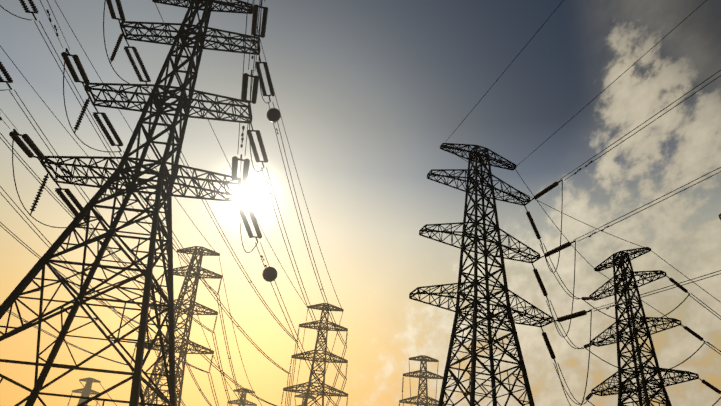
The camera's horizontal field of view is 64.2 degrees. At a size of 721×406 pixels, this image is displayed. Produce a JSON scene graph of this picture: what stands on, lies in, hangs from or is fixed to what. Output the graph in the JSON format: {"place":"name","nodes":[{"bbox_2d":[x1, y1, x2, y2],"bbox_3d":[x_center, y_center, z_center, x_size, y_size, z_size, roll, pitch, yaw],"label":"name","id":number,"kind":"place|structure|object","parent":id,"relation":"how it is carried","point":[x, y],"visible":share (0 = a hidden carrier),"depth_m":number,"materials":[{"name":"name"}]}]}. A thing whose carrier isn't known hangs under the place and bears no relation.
{"place":"outdoors","nodes":[
{"label":"outdoors","id":0,"kind":"place"},
{"bbox_2d":[0,0,720,405],"label":"sky","id":1,"kind":"structure","parent":0,"point":[368,93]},
{"bbox_3d":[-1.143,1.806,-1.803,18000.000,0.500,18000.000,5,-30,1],"label":"ground","id":2,"kind":"structure","parent":0,"visible":0},
{"bbox_2d":[67,377,116,405],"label":"pylon","id":3,"kind":"object","parent":2,"relation":"on","point":[86,390],"visible":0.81,"depth_m":207.90,"materials":[{"name":"grey metal"}]},
{"bbox_2d":[0,0,218,372],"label":"power lines","id":4,"kind":"object","parent":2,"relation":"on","point":[2,67],"visible":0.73,"depth_m":56.73,"materials":[{"name":"metal"}]},
{"bbox_2d":[0,0,346,405],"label":"pylon","id":5,"kind":"object","parent":2,"relation":"on","point":[184,100],"visible":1,"depth_m":37.37,"materials":[{"name":"metal"}]},
{"bbox_2d":[130,246,254,405],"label":"pylon","id":6,"kind":"object","parent":2,"relation":"on","point":[191,312],"visible":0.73,"depth_m":95.97,"materials":[{"name":"grey metal"}]},
{"bbox_2d":[227,388,261,405],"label":"pylon","id":7,"kind":"object","parent":2,"relation":"on","point":[238,400],"visible":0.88,"depth_m":201.55,"materials":[{"name":"grey metal"}]},
{"bbox_2d":[294,394,315,405],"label":"pylon","id":8,"kind":"object","parent":2,"relation":"on","point":[302,396],"visible":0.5,"depth_m":202.55,"materials":[{"name":"grey metal"}]},
{"bbox_2d":[281,303,347,405],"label":"pylon","id":9,"kind":"object","parent":2,"relation":"on","point":[308,390],"visible":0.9,"depth_m":115.99,"materials":[{"name":"grey metal"}]},
{"bbox_2d":[399,355,443,405],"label":"pylon","id":10,"kind":"object","parent":2,"relation":"on","point":[420,375],"visible":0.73,"depth_m":118.18,"materials":[{"name":"grey metal"}]},
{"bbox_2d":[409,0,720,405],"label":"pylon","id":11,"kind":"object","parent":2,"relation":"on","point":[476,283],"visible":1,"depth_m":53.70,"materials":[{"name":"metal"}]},
{"bbox_2d":[582,247,720,405],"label":"pylon","id":12,"kind":"object","parent":2,"relation":"on","point":[632,321],"visible":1,"depth_m":73.66,"materials":[{"name":"metal"}]}
]}

